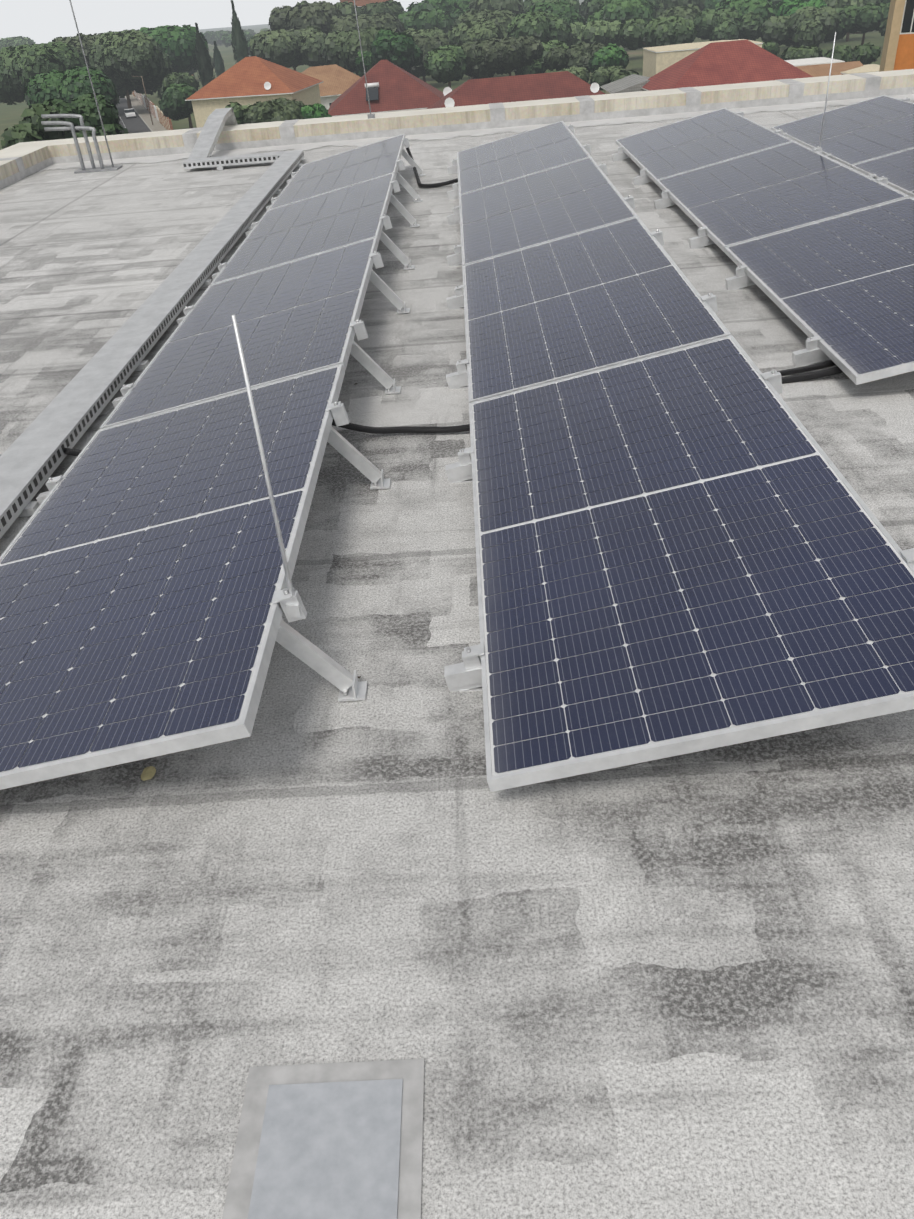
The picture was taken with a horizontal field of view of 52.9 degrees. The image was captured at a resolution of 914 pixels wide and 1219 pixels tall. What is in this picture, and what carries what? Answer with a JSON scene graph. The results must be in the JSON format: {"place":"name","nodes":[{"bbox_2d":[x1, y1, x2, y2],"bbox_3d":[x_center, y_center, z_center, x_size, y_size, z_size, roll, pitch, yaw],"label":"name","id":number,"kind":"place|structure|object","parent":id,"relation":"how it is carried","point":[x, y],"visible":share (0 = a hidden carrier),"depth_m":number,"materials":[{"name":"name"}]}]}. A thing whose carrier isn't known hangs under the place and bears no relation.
{"place":"outdoors","nodes":[
{"label":"outdoors","id":0,"kind":"place"},
{"bbox_2d":[116,94,166,133],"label":"street","id":1,"kind":"structure","parent":0,"point":[141,122],"depth_m":170.70,"materials":[{"name":"asphalt"}]},
{"bbox_2d":[0,0,422,43],"label":"sky","id":2,"kind":"structure","parent":0,"point":[41,21],"materials":[{"name":"white"}]},
{"bbox_2d":[0,0,884,149],"bbox_3d":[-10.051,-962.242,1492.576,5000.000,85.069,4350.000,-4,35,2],"label":"terrain ground","id":3,"kind":"structure","parent":0,"point":[10,115],"depth_m":214.33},
{"bbox_2d":[0,36,32,52],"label":"tree","id":4,"kind":"object","parent":3,"relation":"on","point":[14,41],"visible":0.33,"depth_m":480.40,"materials":[{"name":"green plant"}]},
{"bbox_2d":[0,103,66,148],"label":"tree","id":5,"kind":"object","parent":3,"relation":"on","point":[29,127],"visible":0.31,"depth_m":58.96,"materials":[{"name":"green plant"}]},
{"bbox_2d":[0,41,85,104],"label":"tree","id":6,"kind":"object","parent":3,"relation":"on","point":[20,65],"visible":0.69,"depth_m":157.51,"materials":[{"name":"green plant"}]},
{"bbox_2d":[23,66,119,107],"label":"tree","id":7,"kind":"object","parent":3,"relation":"on","point":[70,85],"visible":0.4,"depth_m":119.66,"materials":[{"name":"green plant"}]},
{"bbox_2d":[47,33,102,67],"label":"tree","id":8,"kind":"object","parent":3,"relation":"on","point":[88,40],"visible":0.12,"depth_m":178.94,"materials":[{"name":"green plant"}]},
{"bbox_2d":[38,93,128,138],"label":"tree","id":9,"kind":"object","parent":3,"relation":"on","point":[85,106],"visible":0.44,"depth_m":66.19,"materials":[{"name":"green plant"}]},
{"bbox_2d":[88,29,172,108],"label":"tree","id":10,"kind":"object","parent":3,"relation":"on","point":[121,59],"visible":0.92,"depth_m":172.37,"materials":[{"name":"green plant"}]},
{"bbox_2d":[132,90,172,129],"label":"street walls","id":11,"kind":"structure","parent":3,"relation":"on","point":[157,114],"depth_m":167.99,"materials":[{"name":"brick"}]},
{"bbox_2d":[137,24,208,73],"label":"tree","id":12,"kind":"object","parent":3,"relation":"on","point":[177,43],"visible":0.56,"depth_m":207.39,"materials":[{"name":"green plant"}]},
{"bbox_2d":[158,82,196,128],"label":"tree","id":13,"kind":"object","parent":3,"relation":"on","point":[174,104],"visible":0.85,"depth_m":142.29,"materials":[{"name":"green plant"}]},
{"bbox_2d":[157,72,199,98],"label":"tree","id":14,"kind":"object","parent":3,"relation":"on","point":[179,77],"visible":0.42,"depth_m":174.62,"materials":[{"name":"green plant"}]},
{"bbox_2d":[194,23,214,87],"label":"tree","id":15,"kind":"object","parent":3,"relation":"on","point":[203,63],"visible":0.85,"depth_m":189.92,"materials":[{"name":"green plant"}]},
{"bbox_2d":[205,30,229,45],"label":"tree","id":16,"kind":"object","parent":3,"relation":"on","point":[212,37],"visible":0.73,"depth_m":708.26,"materials":[{"name":"green plant"}]},
{"bbox_2d":[213,41,224,76],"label":"tree","id":17,"kind":"object","parent":3,"relation":"on","point":[218,61],"visible":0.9,"depth_m":251.05,"materials":[{"name":"green plant"}]},
{"bbox_2d":[225,102,249,124],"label":"tree","id":18,"kind":"object","parent":3,"relation":"on","point":[238,109],"visible":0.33,"depth_m":102.10,"materials":[{"name":"green plant"}]},
{"bbox_2d":[221,31,253,47],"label":"tree","id":19,"kind":"object","parent":3,"relation":"on","point":[226,39],"visible":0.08,"depth_m":566.70,"materials":[{"name":"green plant"}]},
{"bbox_2d":[231,0,248,63],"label":"tree","id":20,"kind":"object","parent":3,"relation":"on","point":[240,45],"visible":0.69,"depth_m":207.40,"materials":[{"name":"green plant"}]},
{"bbox_2d":[185,56,322,127],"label":"terracotta house","id":21,"kind":"structure","parent":3,"relation":"on","point":[243,81],"depth_m":126.68,"materials":[{"name":"tile"}]},
{"bbox_2d":[243,97,303,123],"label":"bush","id":22,"kind":"object","parent":3,"relation":"on","point":[280,109],"visible":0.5,"depth_m":100.73,"materials":[{"name":"green plant"}]},
{"bbox_2d":[249,26,326,70],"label":"tree","id":23,"kind":"object","parent":3,"relation":"on","point":[294,49],"visible":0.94,"depth_m":193.19,"materials":[{"name":"green plant"}]},
{"bbox_2d":[268,1,342,64],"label":"tree","id":24,"kind":"object","parent":3,"relation":"on","point":[319,14],"visible":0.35,"depth_m":208.44,"materials":[{"name":"green plant"}]},
{"bbox_2d":[300,103,331,118],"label":"bush","id":25,"kind":"object","parent":3,"relation":"on","point":[316,110],"visible":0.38,"depth_m":102.64,"materials":[{"name":"green plant"}]},
{"bbox_2d":[296,0,362,15],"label":"tree","id":26,"kind":"object","parent":3,"relation":"on","point":[346,8],"visible":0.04,"depth_m":241.38,"materials":[{"name":"green plant"}]},
{"bbox_2d":[301,64,360,108],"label":"pale house tiles","id":27,"kind":"object","parent":3,"relation":"on","point":[337,80],"visible":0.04,"depth_m":148.72,"materials":[{"name":"orange tile"}]},
{"bbox_2d":[319,27,397,72],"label":"tree","id":28,"kind":"object","parent":3,"relation":"on","point":[342,49],"visible":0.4,"depth_m":175.33,"materials":[{"name":"green plant"}]},
{"bbox_2d":[355,50,372,76],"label":"tree","id":29,"kind":"object","parent":3,"relation":"on","point":[368,64],"visible":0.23,"depth_m":174.08,"materials":[{"name":"green plant"}]},
{"bbox_2d":[340,0,387,8],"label":"brick building","id":30,"kind":"structure","parent":3,"relation":"on","point":[359,3],"depth_m":275.11,"materials":[{"name":"brown"}]},
{"bbox_2d":[327,12,404,35],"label":"tree","id":31,"kind":"object","parent":3,"relation":"on","point":[376,20],"visible":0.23,"depth_m":213.29,"materials":[{"name":"green plant"}]},
{"bbox_2d":[361,0,403,15],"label":"tree","id":32,"kind":"object","parent":3,"relation":"on","point":[391,7],"visible":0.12,"depth_m":247.23,"materials":[{"name":"green plant"}]},
{"bbox_2d":[328,60,443,116],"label":"roof","id":33,"kind":"structure","parent":3,"relation":"on","point":[400,89],"depth_m":117.14,"materials":[{"name":"tile"}]},
{"bbox_2d":[365,82,378,100],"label":"solar geyser","id":34,"kind":"object","parent":33,"relation":"on","point":[373,91],"visible":1,"depth_m":116.75,"materials":[{"name":"white"}]},
{"bbox_2d":[370,29,422,70],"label":"tree","id":35,"kind":"object","parent":3,"relation":"on","point":[402,50],"visible":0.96,"depth_m":168.05,"materials":[{"name":"green plant"}]},
{"bbox_2d":[401,27,446,41],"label":"tree","id":36,"kind":"object","parent":3,"relation":"on","point":[433,31],"visible":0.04,"depth_m":198.20,"materials":[{"name":"green plant"}]},
{"bbox_2d":[396,8,453,32],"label":"tree","id":37,"kind":"object","parent":3,"relation":"on","point":[425,19],"visible":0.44,"depth_m":228.80,"materials":[{"name":"green plant"}]},
{"bbox_2d":[406,34,448,81],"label":"tree","id":38,"kind":"object","parent":3,"relation":"on","point":[425,43],"visible":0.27,"depth_m":179.88,"materials":[{"name":"green plant"}]},
{"bbox_2d":[404,0,469,23],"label":"tree","id":39,"kind":"object","parent":3,"relation":"on","point":[455,9],"visible":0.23,"depth_m":250.55,"materials":[{"name":"green plant"}]},
{"bbox_2d":[424,44,467,87],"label":"tree","id":40,"kind":"object","parent":3,"relation":"on","point":[445,64],"visible":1,"depth_m":157.02,"materials":[{"name":"green plant"}]},
{"bbox_2d":[446,19,503,78],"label":"tree","id":41,"kind":"object","parent":3,"relation":"on","point":[475,30],"visible":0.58,"depth_m":187.39,"materials":[{"name":"green plant"}]},
{"bbox_2d":[457,38,494,78],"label":"tree","id":42,"kind":"object","parent":3,"relation":"on","point":[477,69],"visible":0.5,"depth_m":160.19,"materials":[{"name":"green plant"}]},
{"bbox_2d":[452,9,515,37],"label":"tree","id":43,"kind":"object","parent":3,"relation":"on","point":[499,18],"visible":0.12,"depth_m":204.76,"materials":[{"name":"green plant"}]},
{"bbox_2d":[468,0,524,15],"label":"tree","id":44,"kind":"object","parent":3,"relation":"on","point":[515,6],"visible":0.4,"depth_m":238.31,"materials":[{"name":"green plant"}]},
{"bbox_2d":[481,35,544,75],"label":"tree","id":45,"kind":"object","parent":3,"relation":"on","point":[506,55],"visible":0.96,"depth_m":158.66,"materials":[{"name":"green plant"}]},
{"bbox_2d":[427,71,604,108],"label":"roof","id":46,"kind":"structure","parent":3,"relation":"on","point":[550,85],"depth_m":109.05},
{"bbox_2d":[507,10,572,45],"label":"tree","id":47,"kind":"object","parent":3,"relation":"on","point":[542,26],"visible":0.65,"depth_m":183.46,"materials":[{"name":"green plant"}]},
{"bbox_2d":[514,40,568,75],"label":"tree","id":48,"kind":"object","parent":3,"relation":"on","point":[537,66],"visible":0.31,"depth_m":161.41,"materials":[{"name":"green plant"}]},
{"bbox_2d":[522,0,580,13],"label":"tree","id":49,"kind":"object","parent":3,"relation":"on","point":[529,3],"depth_m":259.10,"materials":[{"name":"green plant"}]},
{"bbox_2d":[527,0,585,23],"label":"tree","id":50,"kind":"object","parent":3,"relation":"on","point":[568,11],"visible":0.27,"depth_m":204.04,"materials":[{"name":"green plant"}]},
{"bbox_2d":[545,66,590,82],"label":"tree","id":51,"kind":"object","parent":3,"relation":"on","point":[582,73],"visible":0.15,"depth_m":137.20,"materials":[{"name":"green plant"}]},
{"bbox_2d":[544,42,604,72],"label":"tree","id":52,"kind":"object","parent":3,"relation":"on","point":[559,58],"visible":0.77,"depth_m":156.59,"materials":[{"name":"green plant"}]},
{"bbox_2d":[569,20,621,46],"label":"tree","id":53,"kind":"object","parent":3,"relation":"on","point":[604,32],"visible":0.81,"depth_m":194.07,"materials":[{"name":"green plant"}]},
{"bbox_2d":[588,43,628,72],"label":"tree","id":54,"kind":"object","parent":3,"relation":"on","point":[615,55],"visible":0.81,"depth_m":150.00,"materials":[{"name":"green plant"}]},
{"bbox_2d":[590,66,638,89],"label":"tree","id":55,"kind":"object","parent":3,"relation":"on","point":[601,76],"visible":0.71,"depth_m":135.21,"materials":[{"name":"green plant"}]},
{"bbox_2d":[580,0,659,20],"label":"tree","id":56,"kind":"object","parent":3,"relation":"on","point":[589,8],"visible":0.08,"depth_m":237.23,"materials":[{"name":"green plant"}]},
{"bbox_2d":[586,0,655,23],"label":"tree","id":57,"kind":"object","parent":3,"relation":"on","point":[622,11],"visible":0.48,"depth_m":204.59,"materials":[{"name":"green plant"}]},
{"bbox_2d":[600,74,649,93],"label":"roof","id":58,"kind":"structure","parent":3,"relation":"on","point":[633,83],"depth_m":118.71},
{"bbox_2d":[618,15,696,49],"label":"tree","id":59,"kind":"object","parent":3,"relation":"on","point":[635,33],"visible":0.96,"depth_m":170.47,"materials":[{"name":"green plant"}]},
{"bbox_2d":[658,4,700,20],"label":"tree","id":60,"kind":"object","parent":3,"relation":"on","point":[690,11],"visible":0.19,"depth_m":206.62,"materials":[{"name":"green plant"}]},
{"bbox_2d":[653,0,705,17],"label":"tree","id":61,"kind":"object","parent":3,"relation":"on","point":[664,5],"visible":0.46,"depth_m":237.05,"materials":[{"name":"green plant"}]},
{"bbox_2d":[643,39,762,76],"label":"cream house","id":62,"kind":"structure","parent":3,"relation":"on","point":[657,59],"depth_m":134.53,"materials":[{"name":"white"}]},
{"bbox_2d":[641,40,812,90],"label":"roof","id":63,"kind":"structure","parent":3,"relation":"on","point":[730,62],"depth_m":108.78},
{"bbox_2d":[693,7,763,40],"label":"tree","id":64,"kind":"object","parent":3,"relation":"on","point":[724,23],"visible":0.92,"depth_m":193.65,"materials":[{"name":"green plant"}]},
{"bbox_2d":[714,0,777,40],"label":"tree","id":65,"kind":"object","parent":3,"relation":"on","point":[766,9],"visible":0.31,"depth_m":196.86,"materials":[{"name":"green plant"}]},
{"bbox_2d":[762,40,779,55],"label":"tree","id":66,"kind":"object","parent":3,"relation":"on","point":[770,46],"visible":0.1,"depth_m":155.08,"materials":[{"name":"green plant"}]},
{"bbox_2d":[759,6,840,46],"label":"tree","id":67,"kind":"object","parent":3,"relation":"on","point":[809,26],"visible":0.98,"depth_m":179.53,"materials":[{"name":"green plant"}]},
{"bbox_2d":[774,0,827,16],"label":"tree","id":68,"kind":"object","parent":3,"relation":"on","point":[786,7],"visible":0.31,"depth_m":197.66,"materials":[{"name":"green plant"}]},
{"bbox_2d":[780,44,827,59],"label":"tree","id":69,"kind":"object","parent":3,"relation":"on","point":[800,52],"visible":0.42,"depth_m":141.18,"materials":[{"name":"green plant"}]},
{"bbox_2d":[784,57,844,65],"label":"roof","id":70,"kind":"structure","parent":3,"relation":"on","point":[809,61],"depth_m":130.62,"materials":[{"name":"white"}]},
{"bbox_2d":[795,61,863,76],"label":"roof","id":71,"kind":"structure","parent":3,"relation":"on","point":[818,70],"depth_m":118.37,"materials":[{"name":"brown tile"}]},
{"bbox_2d":[825,42,880,64],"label":"tree","id":72,"kind":"object","parent":3,"relation":"on","point":[865,53],"visible":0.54,"depth_m":136.17,"materials":[{"name":"green plant"}]},
{"bbox_2d":[824,0,882,41],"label":"tree","id":73,"kind":"object","parent":3,"relation":"on","point":[835,4],"visible":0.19,"depth_m":205.54,"materials":[{"name":"green plant"}]},
{"bbox_2d":[824,3,889,44],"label":"tree","id":74,"kind":"object","parent":3,"relation":"on","point":[863,20],"visible":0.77,"depth_m":180.39,"materials":[{"name":"green plant"}]},
{"bbox_2d":[840,64,879,74],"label":"roof","id":75,"kind":"structure","parent":3,"relation":"on","point":[868,68],"depth_m":116.78,"materials":[{"name":"white"}]},
{"bbox_2d":[879,0,913,71],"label":"building","id":76,"kind":"structure","parent":3,"relation":"on","point":[898,50],"depth_m":40.01,"materials":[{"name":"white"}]},
{"bbox_3d":[11.080,6.252,3.259,31.900,12.480,27.200,-4,35,2],"label":"building body","id":77,"kind":"object","parent":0,"visible":0},
{"bbox_2d":[0,100,913,1218],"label":"roof deck","id":78,"kind":"structure","parent":77,"relation":"on","point":[672,988],"depth_m":1.85,"materials":[{"name":"concrete"}]},
{"bbox_2d":[0,108,303,538],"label":"cable tray","id":79,"kind":"object","parent":78,"relation":"on","point":[32,456],"visible":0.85,"depth_m":4.66,"materials":[{"name":"metal"}]},
{"bbox_2d":[41,0,374,173],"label":"pipes and masts","id":80,"kind":"object","parent":78,"relation":"on","point":[73,128],"visible":1,"depth_m":10.09},
{"bbox_2d":[36,137,424,701],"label":"panel support legs","id":81,"kind":"object","parent":78,"relation":"on","point":[346,683],"visible":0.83,"depth_m":3.31,"materials":[{"name":"metal"}]},
{"bbox_2d":[0,364,344,789],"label":"solar panel","id":82,"kind":"object","parent":81,"relation":"on","point":[142,577],"visible":0.98,"depth_m":2.48,"materials":[{"name":"glass"}]},
{"bbox_2d":[100,237,378,428],"bbox_3d":[-0.950,-1.427,4.512,1.040,0.035,2.080,-13,34,8],"label":"solar panel","id":83,"kind":"object","parent":81,"relation":"on","point":[296,318],"visible":0.98,"depth_m":4.26,"materials":[{"name":"glass"}]},
{"bbox_2d":[210,172,395,284],"bbox_3d":[-0.967,-2.620,6.240,1.040,0.035,2.080,-13,34,8],"label":"solar panel","id":84,"kind":"object","parent":81,"relation":"on","point":[325,222],"visible":1,"depth_m":6.05,"materials":[{"name":"glass"}]},
{"bbox_2d":[268,134,405,209],"bbox_3d":[-0.983,-3.813,7.968,1.040,0.035,2.080,-13,34,8],"label":"solar panel","id":85,"kind":"object","parent":81,"relation":"on","point":[346,169],"visible":1,"depth_m":7.82,"materials":[{"name":"glass"}]},
{"bbox_2d":[141,383,360,780],"bbox_3d":[0.052,-2.319,6.000,6.166,0.017,10.326,-4,35,2],"label":"roof debris","id":86,"kind":"object","parent":78,"relation":"on","point":[149,772],"visible":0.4,"depth_m":2.18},
{"bbox_2d":[222,1059,423,1218],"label":"roof repair surround","id":87,"kind":"object","parent":78,"relation":"on","point":[261,1079],"visible":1,"depth_m":1.49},
{"bbox_2d":[248,1079,402,1218],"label":"roof repair patch","id":88,"kind":"object","parent":78,"relation":"on","point":[329,1150],"visible":1,"depth_m":1.44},
{"bbox_2d":[64,144,842,455],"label":"conduits","id":89,"kind":"object","parent":78,"relation":"on","point":[463,428],"visible":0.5,"depth_m":3.84,"materials":[{"name":"black"}]},
{"bbox_2d":[0,69,913,183],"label":"parapet","id":90,"kind":"structure","parent":78,"relation":"on","point":[32,153],"depth_m":10.75,"materials":[{"name":"paint"}]},
{"bbox_2d":[0,73,913,188],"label":"parapet silver strips","id":91,"kind":"object","parent":90,"relation":"attached to","point":[693,104],"visible":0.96,"depth_m":10.74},
{"bbox_2d":[38,94,913,171],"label":"fresh paint band","id":92,"kind":"object","parent":78,"relation":"on","point":[476,132],"visible":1,"depth_m":10.60,"materials":[{"name":"beige paint"}]},
{"bbox_2d":[444,124,913,691],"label":"panel mounting brackets","id":93,"kind":"object","parent":78,"relation":"on","point":[464,674],"visible":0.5,"depth_m":3.31,"materials":[{"name":"metal"}]},
{"bbox_2d":[457,121,590,194],"bbox_3d":[0.512,-3.909,7.916,1.040,0.035,2.080,-13,34,8],"label":"solar panel","id":94,"kind":"object","parent":93,"relation":"on","point":[543,148],"visible":0.98,"depth_m":7.77,"materials":[{"name":"glass"}]},
{"bbox_2d":[459,157,637,265],"bbox_3d":[0.528,-2.715,6.189,1.040,0.035,2.080,-13,34,8],"label":"solar panel","id":95,"kind":"object","parent":93,"relation":"on","point":[555,203],"visible":1,"depth_m":6.00,"materials":[{"name":"glass"}]},
{"bbox_2d":[462,216,730,402],"bbox_3d":[0.545,-1.522,4.461,1.040,0.035,2.080,-13,34,8],"label":"solar panel","id":96,"kind":"object","parent":93,"relation":"on","point":[613,294],"visible":1,"depth_m":4.20,"materials":[{"name":"glass"}]},
{"bbox_2d":[469,335,913,791],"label":"solar panel","id":97,"kind":"object","parent":93,"relation":"on","point":[690,549],"visible":1,"depth_m":2.35,"materials":[{"name":"glass"}]},
{"bbox_2d":[612,110,887,366],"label":"panel mounting brackets","id":98,"kind":"object","parent":78,"relation":"on","point":[812,353],"visible":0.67,"depth_m":4.98,"materials":[{"name":"metal"}]},
{"bbox_2d":[231,32,835,617],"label":"lightning rods","id":99,"kind":"object","parent":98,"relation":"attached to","point":[293,610],"visible":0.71,"depth_m":2.06,"materials":[{"name":"metal"}]},
{"bbox_2d":[616,108,793,184],"bbox_3d":[2.027,-3.988,7.840,1.040,0.035,2.080,-13,34,8],"label":"solar panel","id":100,"kind":"object","parent":98,"relation":"on","point":[694,143],"visible":1,"depth_m":7.69,"materials":[{"name":"glass"}]},
{"bbox_2d":[657,141,908,251],"bbox_3d":[2.044,-2.795,6.112,1.040,0.035,2.080,-13,34,8],"label":"solar panel","id":101,"kind":"object","parent":98,"relation":"on","point":[768,191],"visible":1,"depth_m":5.92,"materials":[{"name":"glass"}]},
{"bbox_2d":[725,196,913,384],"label":"solar panel","id":102,"kind":"object","parent":98,"relation":"on","point":[842,286],"visible":1,"depth_m":4.44,"materials":[{"name":"glass"}]},
{"bbox_2d":[783,97,909,177],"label":"panel clamps","id":103,"kind":"object","parent":78,"relation":"on","point":[905,99],"visible":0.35,"depth_m":7.36,"materials":[{"name":"metal"}]},
{"bbox_2d":[771,95,913,167],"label":"solar panel","id":104,"kind":"object","parent":103,"relation":"attached to","point":[869,129],"visible":0.94,"depth_m":7.81,"materials":[{"name":"glass"}]},
{"bbox_2d":[851,148,913,197],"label":"solar panel","id":105,"kind":"object","parent":103,"relation":"on","point":[896,169],"visible":0.96,"depth_m":6.65,"materials":[{"name":"glass"}]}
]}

